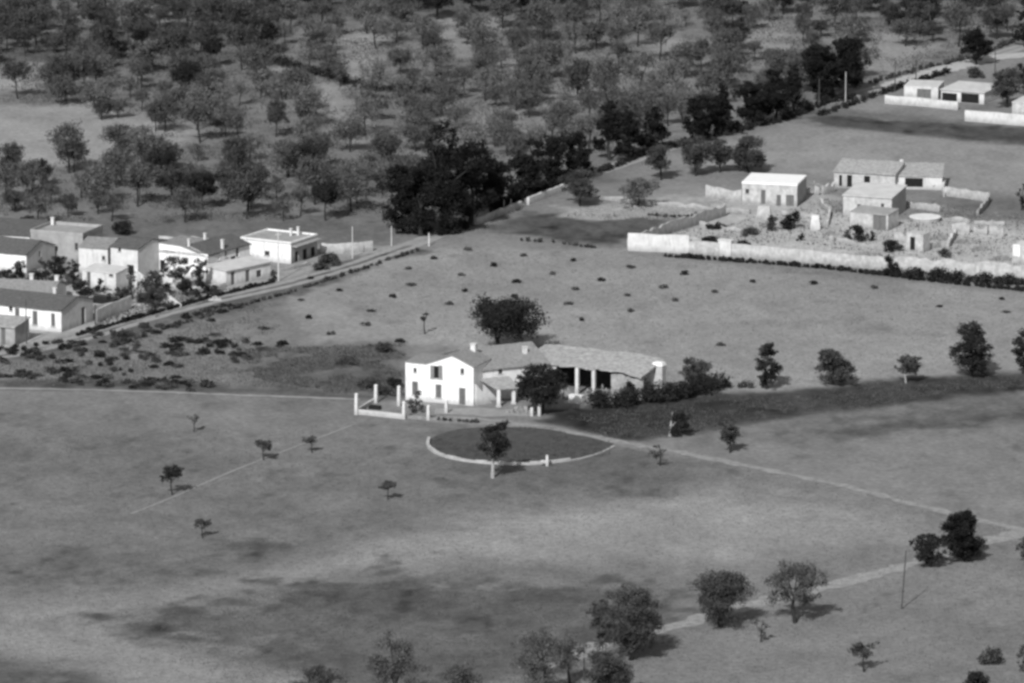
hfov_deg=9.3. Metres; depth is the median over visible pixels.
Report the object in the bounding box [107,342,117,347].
shrub
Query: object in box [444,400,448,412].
gate post
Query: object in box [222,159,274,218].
orchard tree
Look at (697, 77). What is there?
orchard tree
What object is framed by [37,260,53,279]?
garden tree
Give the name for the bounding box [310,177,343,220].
orchard tree
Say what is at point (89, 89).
orchard tree
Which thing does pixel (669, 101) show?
orchard tree
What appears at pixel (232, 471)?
footpath
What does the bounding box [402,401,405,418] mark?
gate post
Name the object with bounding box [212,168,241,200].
orchard tree
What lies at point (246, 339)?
shrub
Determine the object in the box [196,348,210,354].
shrub
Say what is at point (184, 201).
orchard tree
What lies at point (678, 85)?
orchard tree
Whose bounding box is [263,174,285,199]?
orchard tree
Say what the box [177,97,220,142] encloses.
orchard tree
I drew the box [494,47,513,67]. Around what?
orchard tree
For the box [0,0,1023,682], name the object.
ground
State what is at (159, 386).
shrub
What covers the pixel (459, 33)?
orchard tree
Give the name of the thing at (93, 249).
village house
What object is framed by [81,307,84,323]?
door
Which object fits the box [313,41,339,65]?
orchard tree
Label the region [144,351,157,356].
shrub
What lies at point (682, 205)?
compound wall
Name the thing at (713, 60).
orchard tree
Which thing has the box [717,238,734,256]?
gate block
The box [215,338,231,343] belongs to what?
shrub
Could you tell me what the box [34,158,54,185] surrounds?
orchard tree
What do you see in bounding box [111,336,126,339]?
shrub
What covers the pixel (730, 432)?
tree
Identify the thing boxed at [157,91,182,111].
orchard tree
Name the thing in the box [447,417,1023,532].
driveway
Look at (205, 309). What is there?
shrub
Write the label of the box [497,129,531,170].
orchard tree
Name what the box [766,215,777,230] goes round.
bush
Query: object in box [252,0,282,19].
orchard tree
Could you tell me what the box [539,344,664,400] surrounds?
barn
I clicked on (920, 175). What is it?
long shed
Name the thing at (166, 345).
shrub
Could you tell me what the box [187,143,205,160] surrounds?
orchard tree
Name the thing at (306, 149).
orchard tree
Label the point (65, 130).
orchard tree
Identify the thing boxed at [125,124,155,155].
orchard tree
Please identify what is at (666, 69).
orchard tree
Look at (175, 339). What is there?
shrub
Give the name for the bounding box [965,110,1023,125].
boundary wall
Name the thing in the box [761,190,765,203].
door
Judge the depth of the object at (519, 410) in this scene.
938.31 m
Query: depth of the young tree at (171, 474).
886.20 m
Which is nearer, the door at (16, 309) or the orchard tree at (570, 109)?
the door at (16, 309)
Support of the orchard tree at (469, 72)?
on the ground at (956, 450)
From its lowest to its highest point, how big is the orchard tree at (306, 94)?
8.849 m
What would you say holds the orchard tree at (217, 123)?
on the ground at (956, 450)
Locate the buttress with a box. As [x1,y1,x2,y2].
[475,384,491,405]
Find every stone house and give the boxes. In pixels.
[742,173,806,206]
[842,182,906,216]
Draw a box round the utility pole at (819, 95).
[818,79,819,107]
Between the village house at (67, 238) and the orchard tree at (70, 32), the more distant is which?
the orchard tree at (70, 32)
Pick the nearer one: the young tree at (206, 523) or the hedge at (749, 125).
the young tree at (206, 523)
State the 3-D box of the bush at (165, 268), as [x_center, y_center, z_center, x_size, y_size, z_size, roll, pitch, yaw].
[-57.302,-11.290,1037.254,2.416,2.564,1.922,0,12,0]
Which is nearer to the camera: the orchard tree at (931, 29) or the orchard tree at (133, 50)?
the orchard tree at (133, 50)
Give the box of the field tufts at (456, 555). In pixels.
[0,425,1023,682]
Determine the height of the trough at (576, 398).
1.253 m
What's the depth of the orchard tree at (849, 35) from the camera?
1253.14 m
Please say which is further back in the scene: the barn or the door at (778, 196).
the door at (778, 196)
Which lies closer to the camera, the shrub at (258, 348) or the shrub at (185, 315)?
the shrub at (258, 348)
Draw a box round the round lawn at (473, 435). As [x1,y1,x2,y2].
[429,427,612,461]
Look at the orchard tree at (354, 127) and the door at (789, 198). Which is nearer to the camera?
the door at (789, 198)
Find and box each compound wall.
[599,195,750,213]
[627,203,725,249]
[628,233,688,252]
[689,241,883,269]
[705,185,741,200]
[884,254,1023,278]
[945,186,989,200]
[976,194,989,215]
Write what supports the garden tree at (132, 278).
on the ground at (956, 450)
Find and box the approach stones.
[583,198,744,219]
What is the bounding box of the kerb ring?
[426,437,614,464]
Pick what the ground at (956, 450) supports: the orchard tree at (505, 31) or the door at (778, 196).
the orchard tree at (505, 31)
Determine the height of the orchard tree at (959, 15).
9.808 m
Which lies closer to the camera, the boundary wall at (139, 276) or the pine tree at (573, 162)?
the boundary wall at (139, 276)
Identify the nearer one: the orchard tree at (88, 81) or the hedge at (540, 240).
the hedge at (540, 240)
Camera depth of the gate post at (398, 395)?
943.00 m
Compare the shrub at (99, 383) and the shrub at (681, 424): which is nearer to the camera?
the shrub at (681, 424)
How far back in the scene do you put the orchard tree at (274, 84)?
1208.83 m
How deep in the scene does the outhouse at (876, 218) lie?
1080.73 m
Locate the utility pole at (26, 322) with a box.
[25,299,26,343]
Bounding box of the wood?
[0,0,1023,31]
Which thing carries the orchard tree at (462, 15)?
on the ground at (956, 450)
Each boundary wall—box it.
[66,290,79,295]
[96,295,131,322]
[135,269,143,288]
[159,236,208,238]
[192,282,225,290]
[320,241,372,253]
[885,95,958,109]
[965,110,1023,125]
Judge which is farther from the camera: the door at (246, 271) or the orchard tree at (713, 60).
the orchard tree at (713, 60)
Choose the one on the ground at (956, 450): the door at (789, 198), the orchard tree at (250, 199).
the orchard tree at (250, 199)
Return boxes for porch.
[481,376,518,407]
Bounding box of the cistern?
[909,213,940,223]
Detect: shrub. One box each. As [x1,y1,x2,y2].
[8,349,17,354]
[23,353,34,358]
[31,348,42,352]
[34,355,47,360]
[42,366,56,372]
[53,357,67,363]
[62,371,72,377]
[67,378,83,382]
[72,345,80,351]
[84,360,92,365]
[88,373,102,379]
[91,350,105,354]
[94,352,105,357]
[96,379,104,386]
[101,373,113,378]
[101,382,113,387]
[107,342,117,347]
[110,331,122,335]
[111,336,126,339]
[119,352,130,356]
[119,378,135,383]
[120,328,138,333]
[120,338,130,342]
[138,323,149,327]
[138,379,149,382]
[139,328,154,332]
[141,381,154,386]
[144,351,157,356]
[148,356,161,361]
[148,364,158,367]
[150,329,162,333]
[152,377,164,381]
[154,383,165,389]
[159,341,172,347]
[162,380,174,384]
[167,336,184,342]
[169,374,181,378]
[170,363,183,367]
[172,351,184,356]
[181,312,191,318]
[183,378,195,382]
[185,387,195,391]
[192,339,203,343]
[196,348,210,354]
[199,307,209,312]
[199,382,216,387]
[200,379,214,384]
[205,332,220,335]
[206,342,214,347]
[207,306,218,311]
[212,339,223,343]
[214,308,228,313]
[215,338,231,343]
[216,341,228,348]
[240,336,249,342]
[250,341,262,344]
[254,345,267,350]
[257,326,270,330]
[275,341,283,346]
[360,321,370,325]
[395,338,407,342]
[407,390,423,412]
[489,262,496,266]
[511,278,523,282]
[626,264,635,268]
[668,411,690,436]
[680,270,689,274]
[962,669,990,682]
[976,645,1003,664]
[1016,644,1023,670]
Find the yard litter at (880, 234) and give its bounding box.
[673,199,1023,264]
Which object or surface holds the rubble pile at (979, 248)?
on the ground at (956, 450)
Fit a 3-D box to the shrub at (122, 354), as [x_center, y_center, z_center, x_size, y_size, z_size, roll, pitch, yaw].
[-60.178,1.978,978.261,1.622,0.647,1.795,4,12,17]
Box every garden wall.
[358,409,401,418]
[359,398,373,409]
[406,415,452,419]
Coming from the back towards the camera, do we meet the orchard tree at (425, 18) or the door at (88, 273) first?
the orchard tree at (425, 18)
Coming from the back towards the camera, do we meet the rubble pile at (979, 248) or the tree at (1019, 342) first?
the rubble pile at (979, 248)
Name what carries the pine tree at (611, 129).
on the ground at (956, 450)
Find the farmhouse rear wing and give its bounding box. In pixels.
[441,341,550,399]
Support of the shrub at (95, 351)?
on the ground at (956, 450)
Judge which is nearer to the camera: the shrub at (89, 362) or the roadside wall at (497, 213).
the shrub at (89, 362)
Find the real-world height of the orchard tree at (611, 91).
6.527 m
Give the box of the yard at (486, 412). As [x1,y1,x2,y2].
[434,408,535,416]
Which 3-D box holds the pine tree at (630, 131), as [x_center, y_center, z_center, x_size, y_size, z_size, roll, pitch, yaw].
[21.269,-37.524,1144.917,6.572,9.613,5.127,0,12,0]
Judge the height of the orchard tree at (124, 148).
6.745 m
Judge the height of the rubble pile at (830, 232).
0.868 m
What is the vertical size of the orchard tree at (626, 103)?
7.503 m
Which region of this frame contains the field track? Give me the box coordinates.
[519,531,1023,669]
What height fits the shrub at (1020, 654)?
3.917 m
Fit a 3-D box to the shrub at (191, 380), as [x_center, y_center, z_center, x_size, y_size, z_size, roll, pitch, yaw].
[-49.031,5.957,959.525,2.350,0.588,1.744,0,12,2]
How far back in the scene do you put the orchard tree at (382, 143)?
1131.06 m
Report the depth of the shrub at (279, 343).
985.46 m
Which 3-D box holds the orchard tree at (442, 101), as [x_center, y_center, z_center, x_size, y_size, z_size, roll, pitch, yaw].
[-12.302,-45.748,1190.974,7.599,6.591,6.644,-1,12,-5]
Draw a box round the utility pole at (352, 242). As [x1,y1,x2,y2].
[352,226,352,258]
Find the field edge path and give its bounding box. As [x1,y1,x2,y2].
[0,387,359,399]
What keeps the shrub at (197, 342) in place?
on the ground at (956, 450)
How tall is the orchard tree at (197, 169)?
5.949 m
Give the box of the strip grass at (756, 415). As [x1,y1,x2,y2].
[569,374,1023,438]
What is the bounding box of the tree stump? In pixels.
[668,412,675,435]
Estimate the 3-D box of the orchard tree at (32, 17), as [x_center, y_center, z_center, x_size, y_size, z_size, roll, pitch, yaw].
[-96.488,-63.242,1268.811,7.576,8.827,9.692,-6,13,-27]
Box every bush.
[0,269,18,278]
[20,215,36,218]
[23,268,48,280]
[71,279,94,295]
[94,278,104,292]
[106,287,132,299]
[109,218,133,234]
[135,291,147,302]
[159,266,169,274]
[160,282,171,293]
[177,279,195,295]
[191,278,213,296]
[208,284,223,294]
[313,262,329,270]
[318,252,341,266]
[335,355,359,365]
[354,376,380,389]
[376,341,393,351]
[378,385,396,395]
[386,376,401,388]
[620,379,637,396]
[635,378,654,400]
[701,235,717,241]
[705,221,727,229]
[735,240,751,244]
[739,226,759,236]
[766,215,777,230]
[779,211,802,229]
[796,233,804,240]
[842,223,865,240]
[864,231,874,240]
[882,239,903,252]
[882,255,900,277]
[938,247,951,257]
[966,66,984,77]
[1015,184,1023,209]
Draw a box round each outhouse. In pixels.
[82,263,128,290]
[850,205,898,230]
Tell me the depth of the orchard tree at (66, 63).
1210.24 m
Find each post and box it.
[354,393,358,414]
[374,384,377,402]
[397,385,400,405]
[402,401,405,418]
[426,405,430,419]
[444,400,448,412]
[530,407,533,415]
[538,403,540,415]
[541,455,547,465]
[583,658,584,680]
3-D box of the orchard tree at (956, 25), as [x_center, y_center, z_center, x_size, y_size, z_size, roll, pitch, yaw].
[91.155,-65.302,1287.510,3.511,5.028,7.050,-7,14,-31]
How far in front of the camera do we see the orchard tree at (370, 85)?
1204.77 m
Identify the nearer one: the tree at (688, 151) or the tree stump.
the tree stump
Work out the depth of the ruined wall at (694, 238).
1070.10 m
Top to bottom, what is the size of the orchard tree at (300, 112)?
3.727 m
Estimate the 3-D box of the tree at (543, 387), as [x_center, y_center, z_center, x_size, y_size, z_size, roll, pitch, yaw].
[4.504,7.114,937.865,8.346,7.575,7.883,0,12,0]
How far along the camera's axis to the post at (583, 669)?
787.47 m
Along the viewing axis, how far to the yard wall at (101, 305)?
1014.63 m
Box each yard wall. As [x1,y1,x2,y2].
[49,269,78,282]
[93,300,144,309]
[106,290,125,297]
[128,275,136,286]
[160,273,175,288]
[209,284,225,292]
[272,262,310,272]
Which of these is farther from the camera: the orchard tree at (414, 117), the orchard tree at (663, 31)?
the orchard tree at (663, 31)
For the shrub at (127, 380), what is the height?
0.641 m
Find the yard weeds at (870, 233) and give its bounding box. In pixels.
[677,199,1023,264]
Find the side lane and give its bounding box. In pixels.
[879,53,1023,87]
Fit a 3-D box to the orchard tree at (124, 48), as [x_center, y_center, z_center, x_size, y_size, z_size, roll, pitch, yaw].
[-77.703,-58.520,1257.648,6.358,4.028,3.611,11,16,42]
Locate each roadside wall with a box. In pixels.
[475,201,521,224]
[527,184,563,204]
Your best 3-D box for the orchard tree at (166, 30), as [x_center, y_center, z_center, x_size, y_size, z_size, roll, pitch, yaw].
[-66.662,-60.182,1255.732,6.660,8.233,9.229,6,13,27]
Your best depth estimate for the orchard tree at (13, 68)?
1209.02 m
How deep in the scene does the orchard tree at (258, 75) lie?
1211.79 m
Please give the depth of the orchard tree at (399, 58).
1236.49 m
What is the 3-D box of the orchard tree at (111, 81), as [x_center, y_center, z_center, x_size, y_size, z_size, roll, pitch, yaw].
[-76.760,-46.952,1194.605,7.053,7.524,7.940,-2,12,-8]
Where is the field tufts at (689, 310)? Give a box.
[307,249,1023,383]
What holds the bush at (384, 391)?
on the ground at (956, 450)
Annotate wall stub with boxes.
[756,205,770,220]
[810,215,820,230]
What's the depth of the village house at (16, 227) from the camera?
1064.01 m
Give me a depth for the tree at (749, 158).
1131.09 m
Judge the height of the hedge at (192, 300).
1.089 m
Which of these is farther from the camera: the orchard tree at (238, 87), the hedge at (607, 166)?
the orchard tree at (238, 87)
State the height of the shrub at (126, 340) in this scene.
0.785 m
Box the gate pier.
[653,361,666,395]
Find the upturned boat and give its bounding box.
[165,292,181,306]
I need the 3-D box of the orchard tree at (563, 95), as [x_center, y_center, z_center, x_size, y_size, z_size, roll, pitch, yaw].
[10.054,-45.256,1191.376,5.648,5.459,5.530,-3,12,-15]
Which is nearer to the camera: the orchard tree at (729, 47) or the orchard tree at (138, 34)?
the orchard tree at (729, 47)
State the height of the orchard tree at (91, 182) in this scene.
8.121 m
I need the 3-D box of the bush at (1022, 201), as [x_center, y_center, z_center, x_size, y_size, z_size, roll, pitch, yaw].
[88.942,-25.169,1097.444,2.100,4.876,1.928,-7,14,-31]
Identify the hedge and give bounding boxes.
[76,278,274,335]
[122,246,418,343]
[272,53,438,92]
[393,216,469,235]
[431,416,478,422]
[487,164,595,210]
[520,236,595,247]
[584,368,732,410]
[597,122,746,172]
[647,212,696,217]
[663,252,1023,291]
[711,379,764,388]
[737,91,856,130]
[816,66,950,115]
[868,38,1019,83]
[885,261,1023,284]
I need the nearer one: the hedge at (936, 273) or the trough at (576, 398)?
the trough at (576, 398)
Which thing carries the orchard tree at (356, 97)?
on the ground at (956, 450)
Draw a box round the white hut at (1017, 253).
[1012,240,1023,264]
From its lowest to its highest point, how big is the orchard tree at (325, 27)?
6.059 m
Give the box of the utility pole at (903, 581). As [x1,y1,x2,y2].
[901,550,906,608]
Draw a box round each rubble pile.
[209,296,221,300]
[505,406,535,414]
[557,388,571,399]
[563,209,595,216]
[581,388,590,397]
[597,213,629,219]
[625,205,643,210]
[759,221,771,226]
[806,181,824,186]
[823,230,837,235]
[856,251,882,255]
[930,232,948,240]
[937,246,965,253]
[953,236,977,244]
[970,244,990,250]
[987,255,1011,261]
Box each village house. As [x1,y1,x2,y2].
[0,217,48,238]
[0,236,55,272]
[0,273,67,294]
[0,287,94,332]
[30,217,102,263]
[77,236,120,272]
[109,236,167,275]
[159,235,219,278]
[186,233,251,261]
[204,256,272,285]
[240,226,317,263]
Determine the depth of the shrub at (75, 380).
958.96 m
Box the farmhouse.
[405,342,491,405]
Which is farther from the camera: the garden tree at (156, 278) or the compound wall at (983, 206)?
the compound wall at (983, 206)
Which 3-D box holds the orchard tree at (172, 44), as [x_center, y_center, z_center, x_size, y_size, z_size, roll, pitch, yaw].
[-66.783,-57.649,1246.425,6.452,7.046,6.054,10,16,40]
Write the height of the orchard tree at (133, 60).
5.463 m
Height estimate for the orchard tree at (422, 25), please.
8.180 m
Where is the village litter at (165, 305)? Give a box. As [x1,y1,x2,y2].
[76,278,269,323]
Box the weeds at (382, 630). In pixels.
[127,580,675,682]
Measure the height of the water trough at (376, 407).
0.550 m
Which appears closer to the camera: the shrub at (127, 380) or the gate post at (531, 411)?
the gate post at (531, 411)
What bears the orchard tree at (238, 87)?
on the ground at (956, 450)
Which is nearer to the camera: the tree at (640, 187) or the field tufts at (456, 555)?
the field tufts at (456, 555)
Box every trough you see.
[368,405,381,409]
[569,393,584,403]
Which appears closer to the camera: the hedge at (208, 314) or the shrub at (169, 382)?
the shrub at (169, 382)
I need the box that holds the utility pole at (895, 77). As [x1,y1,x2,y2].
[893,61,897,91]
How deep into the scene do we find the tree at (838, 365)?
956.19 m
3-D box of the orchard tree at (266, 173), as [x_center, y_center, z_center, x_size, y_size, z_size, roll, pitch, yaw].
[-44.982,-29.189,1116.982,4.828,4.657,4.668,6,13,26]
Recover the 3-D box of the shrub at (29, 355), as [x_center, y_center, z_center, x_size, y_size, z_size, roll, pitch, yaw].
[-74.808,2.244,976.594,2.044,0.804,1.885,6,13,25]
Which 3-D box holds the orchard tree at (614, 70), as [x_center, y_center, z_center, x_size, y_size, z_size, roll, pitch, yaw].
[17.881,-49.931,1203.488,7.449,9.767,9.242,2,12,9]
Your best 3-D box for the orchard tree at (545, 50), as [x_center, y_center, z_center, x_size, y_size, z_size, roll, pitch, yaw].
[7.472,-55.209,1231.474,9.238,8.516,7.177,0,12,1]
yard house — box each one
[904,79,943,98]
[1012,96,1023,113]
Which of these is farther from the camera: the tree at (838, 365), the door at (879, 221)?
the door at (879, 221)
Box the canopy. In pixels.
[292,238,321,247]
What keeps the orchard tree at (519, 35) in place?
on the ground at (956, 450)
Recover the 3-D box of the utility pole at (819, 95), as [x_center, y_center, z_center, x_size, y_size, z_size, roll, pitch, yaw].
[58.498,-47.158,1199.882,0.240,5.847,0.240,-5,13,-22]
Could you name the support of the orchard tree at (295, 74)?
on the ground at (956, 450)
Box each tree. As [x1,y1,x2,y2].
[0,11,18,48]
[0,34,4,50]
[0,59,40,98]
[0,140,25,175]
[0,158,19,202]
[1,188,24,211]
[6,0,38,18]
[9,24,38,56]
[10,5,38,38]
[11,260,26,278]
[13,158,49,194]
[17,7,54,47]
[20,189,52,218]
[33,61,65,80]
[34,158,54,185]
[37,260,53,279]
[40,53,83,97]
[42,34,64,52]
[43,182,61,204]
[44,73,78,103]
[44,118,89,172]
[45,255,66,280]
[47,21,82,56]
[56,141,90,172]
[58,192,78,215]
[66,259,79,285]
[68,50,101,92]
[71,35,109,75]
[71,46,115,80]
[73,171,95,197]
[74,163,114,207]
[76,78,108,106]
[78,79,94,101]
[80,161,95,175]
[82,54,117,82]
[85,186,109,213]
[89,19,123,49]
[89,74,124,111]
[91,98,112,119]
[92,147,140,187]
[93,11,118,27]
[94,164,116,194]
[98,122,138,143]
[99,193,129,220]
[104,46,118,66]
[105,97,133,117]
[106,143,132,177]
[112,39,132,57]
[113,137,137,152]
[118,0,155,28]
[119,160,164,206]
[121,19,139,41]
[121,77,141,97]
[122,38,165,74]
[123,57,145,82]
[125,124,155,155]
[126,54,153,90]
[126,269,135,295]
[129,41,160,65]
[130,28,153,42]
[130,132,172,173]
[131,88,149,110]
[133,179,149,199]
[137,152,153,176]
[138,17,161,40]
[139,270,164,290]
[141,150,176,186]
[142,285,170,308]
[145,101,167,130]
[146,27,170,53]
[147,97,181,131]
[149,25,197,68]
[154,79,173,92]
[155,164,191,200]
[157,35,184,61]
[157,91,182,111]
[158,18,191,37]
[159,47,192,60]
[159,141,183,165]
[159,465,184,494]
[162,0,197,19]
[164,20,188,28]
[164,255,192,282]
[166,183,204,222]
[167,71,183,86]
[168,54,205,84]
[168,84,198,118]
[170,59,204,84]
[176,72,219,104]
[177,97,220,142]
[180,90,202,119]
[180,98,209,122]
[180,163,208,191]
[182,170,221,208]
[184,0,228,25]
[185,82,221,129]
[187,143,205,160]
[187,414,199,431]
[190,24,210,51]
[190,258,208,279]
[193,52,225,73]
[193,518,211,537]
[195,19,219,39]
[201,35,225,54]
[203,66,228,93]
[206,55,221,68]
[209,78,240,113]
[210,113,235,136]
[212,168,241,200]
[215,98,236,115]
[215,157,236,172]
[217,0,255,25]
[217,111,247,137]
[218,21,265,69]
[220,136,262,165]
[221,134,250,167]
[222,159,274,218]
[230,80,251,105]
[232,43,278,72]
[237,16,281,45]
[238,134,268,158]
[242,185,261,208]
[248,61,272,90]
[248,66,282,96]
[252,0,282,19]
[254,439,271,459]
[256,1,283,29]
[257,38,284,55]
[257,166,270,180]
[261,68,305,99]
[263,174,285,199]
[264,98,290,136]
[267,138,289,154]
[269,195,293,220]
[271,138,314,177]
[273,19,299,43]
[277,61,314,110]
[284,139,328,175]
[286,123,314,143]
[288,82,334,117]
[288,663,349,682]
[289,183,311,215]
[291,151,343,204]
[293,91,318,113]
[294,37,324,72]
[294,106,319,120]
[294,112,325,135]
[298,17,328,32]
[299,115,321,133]
[301,29,343,60]
[301,435,317,452]
[302,130,334,162]
[307,20,341,41]
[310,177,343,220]
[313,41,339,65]
[318,56,346,78]
[318,157,369,197]
[325,10,346,34]
[331,61,350,85]
[331,115,368,151]
[334,170,376,211]
[343,0,387,33]
[344,94,383,135]
[348,92,374,114]
[355,67,385,95]
[356,152,384,180]
[357,91,389,120]
[358,11,396,48]
[358,58,390,92]
[361,628,432,682]
[362,155,397,194]
[367,132,402,169]
[372,131,406,158]
[373,164,414,228]
[378,480,395,499]
[381,75,413,97]
[384,154,419,175]
[385,47,415,72]
[386,15,412,41]
[394,122,431,151]
[395,91,430,124]
[396,163,445,235]
[399,102,432,143]
[405,67,425,88]
[406,13,447,52]
[409,119,478,227]
[411,75,440,100]
[412,41,455,78]
[414,157,452,177]
[415,96,443,129]
[416,141,447,156]
[417,14,431,24]
[419,29,444,48]
[420,312,428,333]
[424,49,450,67]
[430,64,466,97]
[430,81,465,115]
[440,660,482,682]
[443,101,476,123]
[446,139,500,224]
[448,119,488,145]
[451,10,483,39]
[453,64,475,90]
[454,26,474,44]
[457,11,491,50]
[464,64,502,100]
[466,53,502,78]
[466,292,551,344]
[469,26,504,49]
[471,46,498,62]
[473,155,508,212]
[476,419,511,477]
[480,83,507,104]
[482,113,519,146]
[488,108,518,129]
[489,121,524,155]
[490,68,517,84]
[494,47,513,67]
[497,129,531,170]
[499,76,530,110]
[500,153,550,193]
[502,29,519,42]
[505,26,538,57]
[507,53,549,93]
[507,87,550,117]
[509,628,579,682]
[510,12,536,30]
[512,53,551,85]
[513,45,537,59]
[514,363,568,412]
[515,0,562,41]
[523,124,548,158]
[526,75,550,93]
[526,134,568,180]
[527,38,573,79]
[529,39,556,58]
[540,100,581,136]
[541,113,576,135]
[543,104,570,119]
[553,1,582,33]
[555,19,594,53]
[555,87,578,105]
[556,166,598,205]
[556,635,589,682]
[559,64,574,88]
[559,131,593,173]
[560,56,594,99]
[565,112,600,147]
[576,89,603,119]
[579,19,610,47]
[583,646,637,682]
[585,599,614,642]
[588,54,626,98]
[591,99,627,159]
[591,583,665,660]
[594,98,624,140]
[595,71,620,99]
[598,93,644,124]
[604,21,633,56]
[605,84,631,99]
[606,38,633,66]
[607,1,632,25]
[613,108,646,156]
[618,176,660,206]
[619,56,637,72]
[620,50,660,80]
[621,4,653,46]
[624,93,651,116]
[626,82,662,116]
[630,80,660,104]
[631,106,670,147]
[641,142,671,179]
[642,70,665,87]
[643,21,676,60]
[648,444,666,465]
[652,94,682,125]
[653,56,693,91]
[661,41,707,78]
[661,78,694,97]
[672,87,693,114]
[673,91,693,119]
[674,134,723,175]
[678,356,713,383]
[681,93,718,137]
[686,568,759,629]
[692,5,728,32]
[692,37,716,66]
[693,67,731,91]
[694,75,713,89]
[694,89,718,101]
[703,56,737,84]
[704,12,731,38]
[704,83,746,134]
[706,26,752,49]
[707,137,734,172]
[708,40,750,67]
[714,47,746,92]
[716,422,743,452]
[723,21,751,47]
[726,133,766,172]
[729,80,776,123]
[741,40,763,61]
[750,619,771,641]
[754,70,783,85]
[754,342,783,388]
[756,47,777,68]
[757,68,798,119]
[760,47,798,75]
[762,559,829,623]
[781,64,812,110]
[782,47,816,93]
[792,10,815,44]
[799,42,844,99]
[802,28,822,43]
[809,17,832,37]
[813,348,857,384]
[826,36,872,94]
[829,13,870,37]
[831,43,879,69]
[833,30,855,42]
[847,641,879,671]
[848,21,873,40]
[850,14,867,29]
[885,11,906,34]
[886,16,928,45]
[894,354,922,382]
[904,0,933,36]
[908,533,950,566]
[921,23,944,41]
[939,509,986,560]
[944,1,980,46]
[945,14,967,33]
[948,320,994,376]
[959,27,993,64]
[978,5,1008,38]
[990,67,1023,107]
[1010,10,1023,41]
[1010,328,1023,373]
[1011,63,1023,89]
[1015,535,1023,557]
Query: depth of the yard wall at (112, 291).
1023.89 m
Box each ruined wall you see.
[663,234,700,240]
[699,221,759,232]
[779,210,820,219]
[806,182,834,194]
[819,198,830,225]
[829,235,884,251]
[894,232,905,243]
[906,201,940,211]
[930,242,940,248]
[940,216,1004,225]
[942,179,945,196]
[946,229,956,246]
[952,222,970,232]
[974,225,987,234]
[989,226,1004,236]
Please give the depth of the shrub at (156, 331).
994.79 m
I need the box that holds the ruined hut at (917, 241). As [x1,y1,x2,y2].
[906,230,929,252]
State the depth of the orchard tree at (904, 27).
1270.27 m
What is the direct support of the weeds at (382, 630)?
on the ground at (956, 450)
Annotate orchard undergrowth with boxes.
[0,0,1023,222]
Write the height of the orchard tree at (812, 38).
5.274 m
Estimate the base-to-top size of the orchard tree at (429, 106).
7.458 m
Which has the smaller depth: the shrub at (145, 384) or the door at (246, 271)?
the shrub at (145, 384)
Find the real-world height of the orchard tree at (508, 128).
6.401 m
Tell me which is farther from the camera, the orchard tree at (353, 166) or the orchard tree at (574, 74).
the orchard tree at (574, 74)
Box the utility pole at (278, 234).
[275,231,280,280]
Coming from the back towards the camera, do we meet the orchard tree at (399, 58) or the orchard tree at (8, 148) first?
the orchard tree at (399, 58)
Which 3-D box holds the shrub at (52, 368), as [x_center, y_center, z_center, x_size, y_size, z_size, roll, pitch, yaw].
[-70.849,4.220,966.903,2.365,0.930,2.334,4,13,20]
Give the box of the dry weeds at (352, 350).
[241,343,405,395]
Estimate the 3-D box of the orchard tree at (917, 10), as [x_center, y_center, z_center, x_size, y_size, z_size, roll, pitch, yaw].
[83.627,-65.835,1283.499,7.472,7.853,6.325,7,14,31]
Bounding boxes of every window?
[32,311,37,325]
[50,313,55,327]
[256,270,260,276]
[411,381,417,395]
[435,384,441,398]
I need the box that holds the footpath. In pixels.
[129,425,351,513]
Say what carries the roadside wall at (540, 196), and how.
on the ground at (956, 450)
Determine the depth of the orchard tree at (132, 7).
1284.38 m
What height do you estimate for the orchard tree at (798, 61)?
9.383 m
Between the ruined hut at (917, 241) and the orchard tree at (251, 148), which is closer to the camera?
the ruined hut at (917, 241)
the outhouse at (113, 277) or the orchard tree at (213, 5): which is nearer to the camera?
the outhouse at (113, 277)
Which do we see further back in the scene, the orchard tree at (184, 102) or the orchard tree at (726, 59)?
the orchard tree at (726, 59)
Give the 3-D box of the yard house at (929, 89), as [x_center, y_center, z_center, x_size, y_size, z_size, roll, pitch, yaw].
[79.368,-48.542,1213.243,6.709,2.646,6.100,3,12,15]
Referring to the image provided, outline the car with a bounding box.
[91,294,117,303]
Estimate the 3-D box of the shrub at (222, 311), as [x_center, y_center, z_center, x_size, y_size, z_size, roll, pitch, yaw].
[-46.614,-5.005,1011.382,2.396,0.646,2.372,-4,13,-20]
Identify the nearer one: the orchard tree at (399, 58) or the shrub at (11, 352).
the shrub at (11, 352)
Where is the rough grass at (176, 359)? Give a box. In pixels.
[0,303,340,391]
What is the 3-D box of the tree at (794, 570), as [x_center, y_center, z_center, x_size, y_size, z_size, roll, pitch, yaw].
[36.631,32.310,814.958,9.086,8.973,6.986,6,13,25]
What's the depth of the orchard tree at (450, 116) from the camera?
1178.55 m
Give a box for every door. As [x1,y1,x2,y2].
[1,327,5,344]
[15,308,18,315]
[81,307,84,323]
[87,272,90,286]
[231,271,233,284]
[245,270,248,281]
[459,388,465,404]
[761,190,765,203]
[777,195,780,205]
[786,195,793,205]
[873,215,885,229]
[917,89,930,98]
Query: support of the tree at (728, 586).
on the ground at (956, 450)
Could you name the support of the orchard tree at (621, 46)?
on the ground at (956, 450)
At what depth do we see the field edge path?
952.55 m
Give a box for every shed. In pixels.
[0,314,30,345]
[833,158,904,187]
[897,159,943,189]
[940,81,1001,103]
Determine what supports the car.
on the ground at (956, 450)
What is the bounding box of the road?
[0,43,1023,357]
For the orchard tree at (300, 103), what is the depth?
1186.03 m
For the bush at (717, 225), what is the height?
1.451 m
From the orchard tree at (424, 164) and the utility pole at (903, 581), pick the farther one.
the orchard tree at (424, 164)

